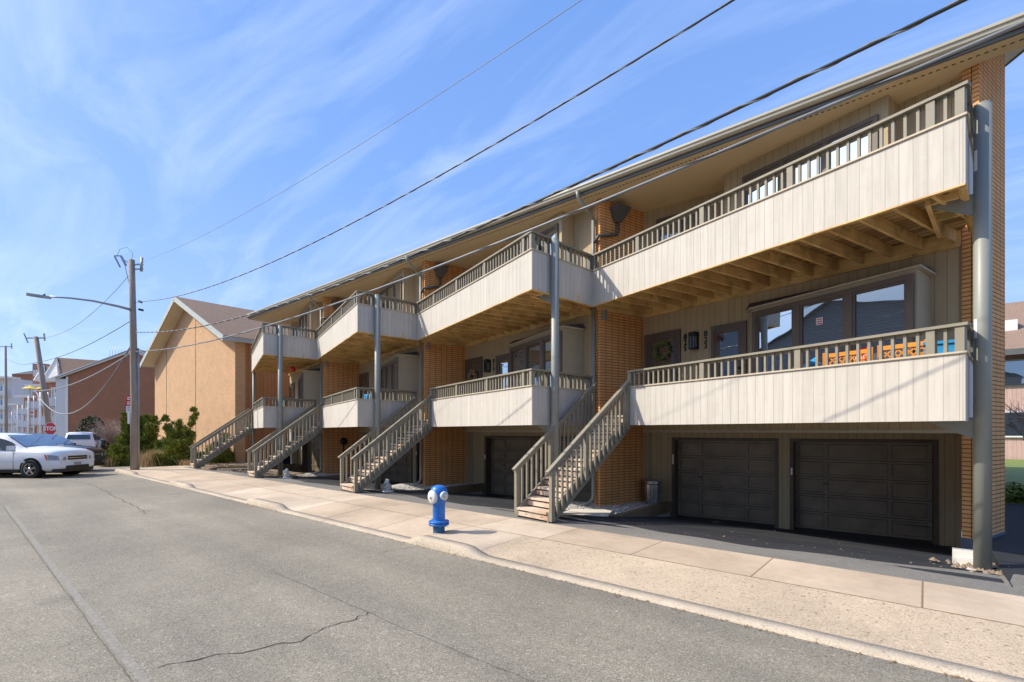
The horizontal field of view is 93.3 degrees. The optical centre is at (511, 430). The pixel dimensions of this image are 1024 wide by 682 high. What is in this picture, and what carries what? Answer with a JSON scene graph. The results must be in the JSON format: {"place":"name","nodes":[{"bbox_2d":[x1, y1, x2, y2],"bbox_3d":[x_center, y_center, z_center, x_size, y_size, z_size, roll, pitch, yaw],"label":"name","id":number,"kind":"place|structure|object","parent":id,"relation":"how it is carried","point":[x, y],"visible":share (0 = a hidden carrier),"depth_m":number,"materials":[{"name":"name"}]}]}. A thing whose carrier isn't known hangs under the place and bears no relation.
{"place":"outdoors","nodes":[
{"label":"outdoors","id":0,"kind":"place"},
{"bbox_2d":[98,456,127,466],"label":"ornamental grass","id":1,"kind":"object","parent":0,"point":[111,464],"depth_m":24.57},
{"bbox_2d":[121,462,258,468],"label":"corner sidewalk","id":2,"kind":"structure","parent":0,"point":[241,463],"depth_m":24.39,"materials":[{"name":"concrete"}]},
{"bbox_2d":[184,464,304,474],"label":"planting soil","id":3,"kind":"structure","parent":0,"point":[245,468],"depth_m":21.95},
{"bbox_2d":[175,458,205,465],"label":"ornamental grass","id":4,"kind":"object","parent":3,"relation":"on","point":[188,462],"depth_m":23.75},
{"bbox_2d":[199,465,216,469],"bbox_3d":[-14.742,1.685,23.002,0.709,0.270,5.168,0,0,-37],"label":"timber retaining edge","id":5,"kind":"object","parent":3,"relation":"on","point":[205,467],"visible":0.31,"depth_m":21.41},
{"bbox_2d":[193,433,237,463],"bbox_3d":[-15.601,1.208,25.280,2.073,2.366,1.961,0,0,4],"label":"juniper shrub","id":6,"kind":"object","parent":3,"relation":"on","point":[226,455],"visible":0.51,"depth_m":24.92,"materials":[{"name":"green plant"}]},
{"bbox_2d":[204,462,309,476],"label":"leaf litter","id":7,"kind":"object","parent":3,"relation":"on","point":[231,463],"visible":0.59,"depth_m":21.42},
{"bbox_2d":[123,467,522,549],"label":"apron pavement","id":8,"kind":"structure","parent":0,"point":[407,525],"depth_m":10.24,"materials":[{"name":"concrete"}]},
{"bbox_2d":[114,247,143,469],"bbox_3d":[-16.713,-3.059,21.099,1.289,9.917,0.324,0,0,7],"label":"utility pole","id":9,"kind":"object","parent":8,"relation":"on","point":[134,415],"visible":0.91,"depth_m":20.97,"materials":[{"name":"brown wood"}]},
{"bbox_2d":[26,293,131,310],"bbox_3d":[-17.574,-5.301,19.760,0.240,0.233,3.257,0,0,41],"label":"street lamp","id":10,"kind":"object","parent":9,"relation":"attached to","point":[50,297],"visible":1,"depth_m":19.55,"materials":[{"name":"grey metal"}]},
{"bbox_2d":[36,347,129,414],"bbox_3d":[-25.965,-2.510,28.533,24.203,3.036,0.070,0,0,38],"label":"overhead wire","id":11,"kind":"object","parent":9,"relation":"attached to","point":[97,394],"visible":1,"depth_m":24.88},
{"bbox_2d":[36,353,129,390],"bbox_3d":[-25.966,-3.111,28.533,24.185,0.829,0.060,0,0,38],"label":"overhead wire","id":12,"kind":"object","parent":9,"relation":"attached to","point":[89,376],"visible":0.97,"depth_m":25.76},
{"bbox_2d":[39,322,128,361],"bbox_3d":[-25.966,-4.876,28.533,24.183,0.488,0.032,0,0,38],"label":"overhead wire","id":13,"kind":"object","parent":9,"relation":"attached to","point":[90,343],"visible":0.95,"depth_m":25.65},
{"bbox_2d":[126,396,129,423],"bbox_3d":[-16.645,-0.910,20.969,0.200,1.220,0.010,0,0,0],"label":"parking sign","id":14,"kind":"object","parent":9,"relation":"attached to","point":[128,408],"visible":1,"depth_m":20.97,"materials":[{"name":"white metal"}]},
{"bbox_2d":[137,0,581,263],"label":"overhead wire","id":15,"kind":"object","parent":9,"relation":"attached to","point":[401,118],"visible":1,"depth_m":8.40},
{"bbox_2d":[135,0,734,302],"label":"overhead wire","id":16,"kind":"object","parent":9,"relation":"attached to","point":[646,53],"visible":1,"depth_m":6.81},
{"bbox_2d":[135,0,967,332],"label":"overhead wire","id":17,"kind":"object","parent":9,"relation":"attached to","point":[867,46],"visible":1,"depth_m":5.37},
{"bbox_2d":[135,20,1023,351],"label":"overhead wire","id":18,"kind":"object","parent":9,"relation":"attached to","point":[917,68],"visible":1,"depth_m":5.07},
{"bbox_2d":[428,485,448,532],"bbox_3d":[-1.232,1.315,8.100,0.356,0.810,0.348,0,0,-8],"label":"fire hydrant","id":19,"kind":"object","parent":8,"relation":"on","point":[437,500],"visible":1,"depth_m":8.00,"materials":[{"name":"metal"}]},
{"bbox_2d":[0,466,974,681],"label":"road","id":20,"kind":"structure","parent":0,"point":[175,575],"depth_m":4.84,"materials":[{"name":"asphalt"}]},
{"bbox_2d":[0,433,93,477],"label":"parked car","id":21,"kind":"object","parent":20,"relation":"on","point":[31,456],"visible":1,"depth_m":18.72,"materials":[{"name":"white metal"}]},
{"bbox_2d":[19,433,104,472],"bbox_3d":[-21.463,0.980,21.830,4.802,1.800,2.240,0,0,-3],"label":"parked car","id":22,"kind":"object","parent":20,"relation":"on","point":[99,455],"visible":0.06,"depth_m":22.21,"materials":[{"name":"metal"}]},
{"bbox_2d":[3,506,131,681],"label":"road seam","id":23,"kind":"object","parent":20,"relation":"on","point":[125,673],"visible":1,"depth_m":4.74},
{"bbox_2d":[5,506,151,681],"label":"road seam","id":24,"kind":"object","parent":20,"relation":"on","point":[130,663],"visible":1,"depth_m":4.77,"materials":[{"name":"asphalt"}]},
{"bbox_2d":[65,432,102,447],"bbox_3d":[-33.159,0.980,37.373,2.240,1.800,4.802,0,0,-35],"label":"parked car","id":25,"kind":"object","parent":20,"relation":"on","point":[85,438],"visible":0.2,"depth_m":35.71,"materials":[{"name":"white metal"}]},
{"bbox_2d":[87,418,121,443],"bbox_3d":[-31.379,0.350,38.141,3.770,2.900,3.687,0,0,41],"label":"bare bush","id":26,"kind":"object","parent":20,"relation":"on","point":[113,433],"visible":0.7,"depth_m":37.47,"materials":[{"name":"brown plant"}]},
{"bbox_2d":[157,612,367,667],"bbox_3d":[-2.013,1.826,4.203,1.721,0.001,0.275,0,0,-41],"label":"road crack","id":27,"kind":"object","parent":20,"relation":"on","point":[262,647],"visible":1,"depth_m":4.07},
{"bbox_2d":[271,571,532,681],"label":"road seam","id":28,"kind":"object","parent":20,"relation":"on","point":[410,630],"visible":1,"depth_m":4.38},
{"bbox_2d":[115,469,1023,681],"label":"kerb","id":29,"kind":"structure","parent":20,"relation":"on","point":[975,674],"depth_m":5.06,"materials":[{"name":"concrete"}]},
{"bbox_2d":[0,0,1023,376],"label":"sky","id":30,"kind":"structure","parent":0,"point":[146,127],"materials":[{"name":"blue"}]},
{"bbox_2d":[134,476,971,681],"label":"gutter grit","id":31,"kind":"object","parent":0,"point":[958,676],"visible":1,"depth_m":5.16,"materials":[{"name":"gravel"}]},
{"bbox_2d":[150,466,1023,625],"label":"sidewalk","id":32,"kind":"structure","parent":0,"point":[1000,607],"depth_m":6.28,"materials":[{"name":"concrete"}]},
{"bbox_2d":[155,468,1020,625],"bbox_3d":[5.091,1.697,3.643,57.000,0.001,0.028,0,0,41],"label":"pavement joint","id":33,"kind":"object","parent":32,"relation":"on","point":[684,564],"visible":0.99,"depth_m":5.80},
{"bbox_2d":[171,471,1023,626],"bbox_3d":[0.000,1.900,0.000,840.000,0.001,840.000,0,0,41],"label":"ground","id":34,"kind":"structure","parent":0,"point":[688,565],"depth_m":8.03,"materials":[{"name":"soil"}]},
{"bbox_2d":[0,343,12,432],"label":"utility pole","id":35,"kind":"object","parent":34,"relation":"on","point":[5,390],"visible":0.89,"depth_m":49.93,"materials":[{"name":"brown wood"}]},
{"bbox_2d":[4,403,23,432],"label":"balconied house","id":36,"kind":"structure","parent":34,"relation":"on","point":[11,421],"depth_m":89.94,"materials":[{"name":"white"}]},
{"bbox_2d":[0,376,31,432],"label":"balconied house","id":37,"kind":"structure","parent":34,"relation":"on","point":[15,385],"depth_m":100.00,"materials":[{"name":"white"}]},
{"bbox_2d":[12,371,31,380],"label":"apartment block","id":38,"kind":"structure","parent":34,"relation":"on","point":[27,375],"depth_m":118.00,"materials":[{"name":"red brick"}]},
{"bbox_2d":[14,395,35,432],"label":"balconied house","id":39,"kind":"structure","parent":34,"relation":"on","point":[22,411],"depth_m":76.80,"materials":[{"name":"white brick"}]},
{"bbox_2d":[24,384,45,433],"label":"balconied house","id":40,"kind":"structure","parent":34,"relation":"on","point":[34,405],"depth_m":64.80,"materials":[{"name":"white brick"}]},
{"bbox_2d":[23,333,51,423],"bbox_3d":[-35.196,-2.621,35.969,2.416,9.294,0.378,0,0,-2],"label":"utility pole","id":41,"kind":"object","parent":34,"relation":"on","point":[45,399],"visible":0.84,"depth_m":35.90,"materials":[{"name":"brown wood"}]},
{"bbox_2d":[35,378,55,433],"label":"balconied house","id":42,"kind":"structure","parent":34,"relation":"on","point":[52,397],"depth_m":53.80,"materials":[{"name":"white brick"}]},
{"bbox_2d":[32,364,59,395],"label":"brick tower","id":43,"kind":"structure","parent":34,"relation":"on","point":[34,370],"depth_m":92.00,"materials":[{"name":"white"}]},
{"bbox_2d":[34,365,60,391],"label":"steep roofed house","id":44,"kind":"structure","parent":34,"relation":"on","point":[46,369],"depth_m":64.28,"materials":[{"name":"beige"}]},
{"bbox_2d":[44,423,56,433],"bbox_3d":[-30.091,0.681,31.522,0.868,2.437,0.097,0,0,0],"label":"stop sign","id":45,"kind":"object","parent":34,"relation":"on","point":[50,428],"visible":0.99,"depth_m":31.48,"materials":[{"name":"red metal"}]},
{"bbox_2d":[45,357,97,377],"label":"steep roofed house","id":46,"kind":"structure","parent":34,"relation":"on","point":[67,364],"depth_m":56.65,"materials":[{"name":"beige"}]},
{"bbox_2d":[76,415,105,442],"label":"bush","id":47,"kind":"object","parent":34,"relation":"on","point":[89,419],"visible":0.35,"depth_m":41.56,"materials":[{"name":"green plant"}]},
{"bbox_2d":[85,427,109,450],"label":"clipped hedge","id":48,"kind":"object","parent":34,"relation":"on","point":[103,442],"visible":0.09,"depth_m":40.51,"materials":[{"name":"green plant"}]},
{"bbox_2d":[51,347,154,449],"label":"brick house","id":49,"kind":"structure","parent":34,"relation":"on","point":[107,402],"depth_m":46.00,"materials":[{"name":"red"}]},
{"bbox_2d":[99,442,129,466],"bbox_3d":[-20.607,1.472,25.408,1.927,1.793,1.964,0,0,41],"label":"juniper shrub","id":50,"kind":"object","parent":34,"relation":"on","point":[118,451],"visible":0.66,"depth_m":25.00,"materials":[{"name":"green plant"}]},
{"bbox_2d":[105,411,144,452],"bbox_3d":[-21.479,0.602,26.898,2.540,3.473,2.728,0,0,41],"label":"juniper shrub","id":51,"kind":"object","parent":34,"relation":"on","point":[122,438],"visible":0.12,"depth_m":26.79,"materials":[{"name":"green plant"}]},
{"bbox_2d":[140,413,161,458],"bbox_3d":[-20.776,0.945,27.459,2.470,3.966,2.624,0,0,41],"label":"juniper shrub","id":52,"kind":"object","parent":34,"relation":"on","point":[149,428],"visible":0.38,"depth_m":27.12,"materials":[{"name":"green plant"}]},
{"bbox_2d":[140,449,166,467],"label":"ornamental grass","id":53,"kind":"object","parent":34,"relation":"on","point":[145,459],"depth_m":23.92,"materials":[{"name":"plant"}]},
{"bbox_2d":[149,438,193,466],"bbox_3d":[-17.461,1.353,24.734,2.286,2.002,2.348,0,0,41],"label":"juniper shrub","id":54,"kind":"object","parent":34,"relation":"on","point":[175,449],"visible":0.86,"depth_m":24.19,"materials":[{"name":"green plant"}]},
{"bbox_2d":[150,406,199,452],"bbox_3d":[-18.367,0.496,26.494,2.252,3.761,2.307,0,0,41],"label":"juniper shrub","id":55,"kind":"object","parent":34,"relation":"on","point":[176,430],"visible":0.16,"depth_m":26.37,"materials":[{"name":"green plant"}]},
{"bbox_2d":[140,297,289,462],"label":"gable building","id":56,"kind":"structure","parent":34,"relation":"on","point":[211,381],"depth_m":28.74,"materials":[{"name":"paint"}]},
{"bbox_2d":[246,289,359,475],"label":"townhouse","id":57,"kind":"structure","parent":34,"relation":"on","point":[313,380],"depth_m":20.56,"materials":[{"name":"wood"}]},
{"bbox_2d":[289,383,294,406],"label":"front door","id":58,"kind":"structure","parent":57,"relation":"in","point":[291,386],"depth_m":24.90,"materials":[{"name":"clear glass"}]},
{"bbox_2d":[298,373,302,406],"bbox_3d":[-9.442,-1.680,21.601,0.080,1.520,2.780,0,0,-27],"label":"window","id":59,"kind":"structure","parent":57,"relation":"in","point":[300,381],"depth_m":21.66,"materials":[{"name":"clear glass"}]},
{"bbox_2d":[299,308,309,337],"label":"sliding door","id":60,"kind":"structure","parent":57,"relation":"in","point":[304,321],"depth_m":21.70,"materials":[{"name":"grey"}]},
{"bbox_2d":[307,436,322,472],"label":"garage door","id":61,"kind":"structure","parent":57,"relation":"in","point":[313,446],"depth_m":25.00,"materials":[{"name":"paint"}]},
{"bbox_2d":[340,438,346,451],"bbox_3d":[-7.202,0.745,20.655,0.312,0.910,0.040,0,0,-32],"label":"wall ornament","id":62,"kind":"object","parent":57,"relation":"attached to","point":[343,441],"depth_m":20.64,"materials":[{"name":"black metal"}]},
{"bbox_2d":[311,250,464,488],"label":"townhouse","id":63,"kind":"structure","parent":34,"relation":"on","point":[373,334],"depth_m":16.34,"materials":[{"name":"wood"}]},
{"bbox_2d":[359,372,368,398],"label":"front door","id":64,"kind":"structure","parent":63,"relation":"in","point":[363,378],"depth_m":20.53,"materials":[{"name":"brown wood"}]},
{"bbox_2d":[381,357,397,399],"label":"window","id":65,"kind":"structure","parent":63,"relation":"in","point":[389,371],"depth_m":16.98,"materials":[{"name":"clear glass"}]},
{"bbox_2d":[379,276,401,310],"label":"sliding door","id":66,"kind":"structure","parent":63,"relation":"in","point":[394,290],"depth_m":17.38,"materials":[{"name":"grey"}]},
{"bbox_2d":[381,436,410,482],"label":"garage door","id":67,"kind":"structure","parent":63,"relation":"in","point":[400,471],"depth_m":20.33,"materials":[{"name":"paint"}]},
{"bbox_2d":[411,181,643,505],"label":"townhouse","id":68,"kind":"structure","parent":34,"relation":"on","point":[544,330],"depth_m":12.18,"materials":[{"name":"wood"}]},
{"bbox_2d":[465,356,482,393],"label":"front door","id":69,"kind":"structure","parent":68,"relation":"in","point":[476,364],"depth_m":16.25,"materials":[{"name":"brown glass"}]},
{"bbox_2d":[484,359,490,371],"bbox_3d":[-0.796,-2.090,15.518,0.160,0.400,0.180,0,0,-37],"label":"wall lantern","id":70,"kind":"object","parent":68,"relation":"attached to","point":[487,362],"depth_m":15.47,"materials":[{"name":"black metal"}]},
{"bbox_2d":[496,353,508,389],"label":"front door","id":71,"kind":"structure","parent":68,"relation":"in","point":[502,361],"depth_m":14.96,"materials":[{"name":"brown"}]},
{"bbox_2d":[491,438,540,496],"bbox_3d":[0.199,1.210,16.131,2.259,1.940,0.105,0,0,36],"label":"garage door","id":72,"kind":"structure","parent":68,"relation":"in","point":[506,453],"depth_m":16.34,"materials":[{"name":"paint"}]},
{"bbox_2d":[509,331,561,387],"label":"window","id":73,"kind":"structure","parent":68,"relation":"in","point":[536,353],"depth_m":12.95,"materials":[{"name":"clear glass"}]},
{"bbox_2d":[513,223,558,257],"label":"sliding door","id":74,"kind":"structure","parent":68,"relation":"in","point":[553,231],"depth_m":12.72,"materials":[{"name":"grey"}]},
{"bbox_2d":[559,439,594,501],"bbox_3d":[2.365,1.210,14.567,2.349,1.940,0.068,0,0,36],"label":"garage door","id":75,"kind":"structure","parent":68,"relation":"in","point":[585,494],"depth_m":14.69,"materials":[{"name":"paint"}]},
{"bbox_2d":[588,11,1023,571],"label":"townhouse","id":76,"kind":"structure","parent":34,"relation":"on","point":[874,218],"depth_m":8.39,"materials":[{"name":"wood"}]},
{"bbox_2d":[652,340,671,361],"bbox_3d":[3.687,-1.966,11.909,0.170,0.576,0.576,0,0,-36],"label":"wreath","id":77,"kind":"object","parent":76,"relation":"attached to","point":[659,345],"visible":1,"depth_m":11.90,"materials":[{"name":"green plant"}]},
{"bbox_2d":[644,329,680,384],"bbox_3d":[3.730,-1.395,11.987,0.200,2.090,1.039,0,0,-44],"label":"front door","id":78,"kind":"structure","parent":76,"relation":"in","point":[674,336],"depth_m":11.98,"materials":[{"name":"brown wood"}]},
{"bbox_2d":[656,208,707,242],"bbox_3d":[4.167,-4.320,11.866,1.250,2.040,0.070,0,0,36],"label":"sliding door","id":79,"kind":"structure","parent":76,"relation":"in","point":[660,220],"depth_m":11.96,"materials":[{"name":"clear glass"}]},
{"bbox_2d":[688,331,698,349],"bbox_3d":[4.218,-2.090,11.227,0.160,0.400,0.180,0,0,-37],"label":"wall lantern","id":80,"kind":"object","parent":76,"relation":"attached to","point":[693,340],"depth_m":11.19,"materials":[{"name":"black metal"}]},
{"bbox_2d":[678,440,774,524],"bbox_3d":[5.214,1.210,11.840,2.259,1.940,0.105,0,0,36],"label":"garage door","id":81,"kind":"structure","parent":76,"relation":"in","point":[725,480],"depth_m":11.79,"materials":[{"name":"paint"}]},
{"bbox_2d":[711,320,746,377],"bbox_3d":[4.765,-1.350,10.616,0.176,2.000,0.807,0,0,-38],"label":"front door","id":82,"kind":"structure","parent":76,"relation":"in","point":[734,340],"depth_m":10.60,"materials":[{"name":"brown"}]},
{"bbox_2d":[742,114,878,204],"bbox_3d":[5.551,-4.330,9.205,0.352,2.060,2.431,0,0,-33],"label":"sliding door","id":83,"kind":"structure","parent":76,"relation":"in","point":[873,119],"depth_m":8.99,"materials":[{"name":"grey"}]},
{"bbox_2d":[803,358,822,367],"bbox_3d":[4.684,-0.754,7.711,0.258,0.807,0.634,0,0,-40],"label":"toy tricycle","id":84,"kind":"object","parent":76,"relation":"on","point":[812,362],"visible":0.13,"depth_m":7.55,"materials":[{"name":"blue plastic"}]},
{"bbox_2d":[816,317,822,324],"bbox_3d":[5.575,-1.985,8.759,0.008,0.130,0.120,0,0,-27],"label":"window decal","id":85,"kind":"object","parent":76,"relation":"attached to","point":[819,321],"depth_m":8.75,"materials":[{"name":"paper"}]},
{"bbox_2d":[752,273,913,372],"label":"window","id":86,"kind":"structure","parent":76,"relation":"in","point":[884,306],"depth_m":8.48,"materials":[{"name":"grey"}]},
{"bbox_2d":[795,442,931,540],"bbox_3d":[7.369,1.210,10.261,2.349,1.940,0.105,0,0,36],"label":"garage door","id":87,"kind":"structure","parent":76,"relation":"in","point":[840,486],"depth_m":10.19,"materials":[{"name":"paint"}]},
{"bbox_2d":[822,339,925,365],"bbox_3d":[5.280,-0.935,7.061,1.274,0.630,0.254,0,0,41],"label":"toy playset","id":88,"kind":"object","parent":76,"relation":"on","point":[912,345],"visible":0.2,"depth_m":7.02,"materials":[{"name":"orange plastic"}]},
{"bbox_2d":[923,339,954,354],"bbox_3d":[5.886,-0.775,6.568,0.460,0.850,0.440,0,0,41],"label":"storage tub","id":89,"kind":"object","parent":76,"relation":"on","point":[951,345],"visible":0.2,"depth_m":6.42,"materials":[{"name":"blue plastic"}]},
{"bbox_2d":[1005,301,1023,459],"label":"building","id":90,"kind":"structure","parent":34,"relation":"on","point":[1014,362],"depth_m":29.30,"materials":[{"name":"pink"}]},
{"bbox_2d":[1005,411,1023,436],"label":"window","id":91,"kind":"structure","parent":90,"relation":"in","point":[1013,433],"depth_m":29.19,"materials":[{"name":"glass"}]},
{"bbox_2d":[186,467,1023,596],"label":"asphalt strip","id":92,"kind":"object","parent":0,"point":[889,569],"visible":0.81,"depth_m":6.86,"materials":[{"name":"asphalt"}]},
{"bbox_2d":[189,408,254,467],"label":"wooden staircase","id":93,"kind":"structure","parent":92,"relation":"on","point":[248,429],"depth_m":22.76,"materials":[{"name":"paint"}]},
{"bbox_2d":[246,403,323,477],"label":"wooden staircase","id":94,"kind":"structure","parent":92,"relation":"on","point":[269,462],"depth_m":18.39,"materials":[{"name":"paint"}]},
{"bbox_2d":[283,468,291,478],"bbox_3d":[-8.221,1.578,17.694,0.320,0.404,0.320,0,0,41],"label":"animal statue","id":95,"kind":"object","parent":92,"relation":"on","point":[286,473],"visible":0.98,"depth_m":17.62,"materials":[{"name":"white stone"}]},
{"bbox_2d":[338,395,432,492],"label":"wooden staircase","id":96,"kind":"structure","parent":92,"relation":"on","point":[388,455],"depth_m":14.12,"materials":[{"name":"paint"}]},
{"bbox_2d":[383,478,393,491],"bbox_3d":[-3.564,1.578,13.908,0.320,0.404,0.320,0,0,41],"label":"animal statue","id":97,"kind":"object","parent":92,"relation":"on","point":[388,486],"visible":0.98,"depth_m":13.83,"materials":[{"name":"white stone"}]},
{"bbox_2d":[512,380,629,522],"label":"wooden staircase","id":98,"kind":"structure","parent":92,"relation":"on","point":[583,445],"depth_m":9.82,"materials":[{"name":"paint"}]},
{"bbox_2d":[229,470,1003,582],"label":"driveway","id":99,"kind":"structure","parent":0,"point":[899,550],"depth_m":8.97,"materials":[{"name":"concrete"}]},
{"bbox_2d":[206,463,300,471],"bbox_3d":[-13.158,1.972,24.449,2.415,0.556,3.954,0,0,41],"label":"planter bed","id":100,"kind":"object","parent":99,"relation":"on","point":[295,467],"visible":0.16,"depth_m":24.69,"materials":[{"name":"soil"}]},
{"bbox_2d":[274,449,290,463],"bbox_3d":[-11.734,1.450,24.817,0.580,1.100,0.678,0,0,41],"label":"wheeled bin","id":101,"kind":"object","parent":100,"relation":"on","point":[287,460],"visible":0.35,"depth_m":24.71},
{"bbox_2d":[296,472,363,479],"bbox_3d":[-8.143,2.022,20.158,2.415,0.456,3.954,0,0,41],"label":"planter bed","id":102,"kind":"object","parent":99,"relation":"on","point":[328,475],"visible":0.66,"depth_m":19.66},
{"bbox_2d":[391,483,483,494],"bbox_3d":[-3.128,2.022,15.867,2.415,0.456,3.954,0,0,41],"label":"planter bed","id":103,"kind":"object","parent":99,"relation":"on","point":[471,488],"visible":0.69,"depth_m":15.90,"materials":[{"name":"gravel"}]},
{"bbox_2d":[565,501,671,516],"bbox_3d":[1.887,2.022,11.576,2.415,0.456,3.954,0,0,41],"label":"planter bed","id":104,"kind":"object","parent":99,"relation":"on","point":[644,509],"visible":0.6,"depth_m":11.52,"materials":[{"name":"gravel"}]},
{"bbox_2d":[562,509,612,516],"bbox_3d":[1.639,1.788,10.607,1.132,0.025,0.801,0,0,11],"label":"flat board","id":105,"kind":"object","parent":104,"relation":"on","point":[598,512],"visible":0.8,"depth_m":10.49,"materials":[{"name":"wood"}]},
{"bbox_2d":[644,477,662,504],"bbox_3d":[3.523,1.494,12.055,0.460,0.671,0.460,0,0,41],"label":"trash can","id":106,"kind":"object","parent":104,"relation":"on","point":[653,489],"visible":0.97,"depth_m":11.89,"materials":[{"name":"metal"}]},
{"bbox_2d":[952,548,975,570],"bbox_3d":[5.980,1.750,6.327,0.300,0.300,0.510,0,0,41],"label":"drain block","id":107,"kind":"object","parent":99,"relation":"on","point":[960,556],"depth_m":6.39,"materials":[{"name":"concrete"}]},
{"bbox_2d":[929,557,1008,574],"bbox_3d":[6.025,1.726,6.139,0.888,0.048,0.724,0,0,14],"label":"rubble","id":108,"kind":"object","parent":99,"relation":"on","point":[998,571],"visible":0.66,"depth_m":6.17,"materials":[{"name":"stone"}]},
{"bbox_2d":[481,536,1023,677],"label":"aggregate pavement","id":109,"kind":"structure","parent":0,"point":[995,646],"depth_m":4.83,"materials":[{"name":"concrete"}]},
{"bbox_2d":[992,503,1023,586],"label":"side driveway","id":110,"kind":"structure","parent":0,"point":[1007,548],"depth_m":7.21,"materials":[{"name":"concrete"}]},
{"bbox_2d":[1005,459,1023,503],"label":"lawn","id":111,"kind":"structure","parent":0,"point":[1014,470],"depth_m":20.39,"materials":[{"name":"plant"}]},
{"bbox_2d":[1005,401,1023,439],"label":"bare tree","id":112,"kind":"object","parent":111,"relation":"on","point":[1018,414],"visible":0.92,"depth_m":12.98,"materials":[{"name":"grey plant"}]},
{"bbox_2d":[1005,481,1023,503],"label":"shrub hedge","id":113,"kind":"object","parent":111,"relation":"on","point":[1013,491],"visible":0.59,"depth_m":11.65,"materials":[{"name":"plant"}]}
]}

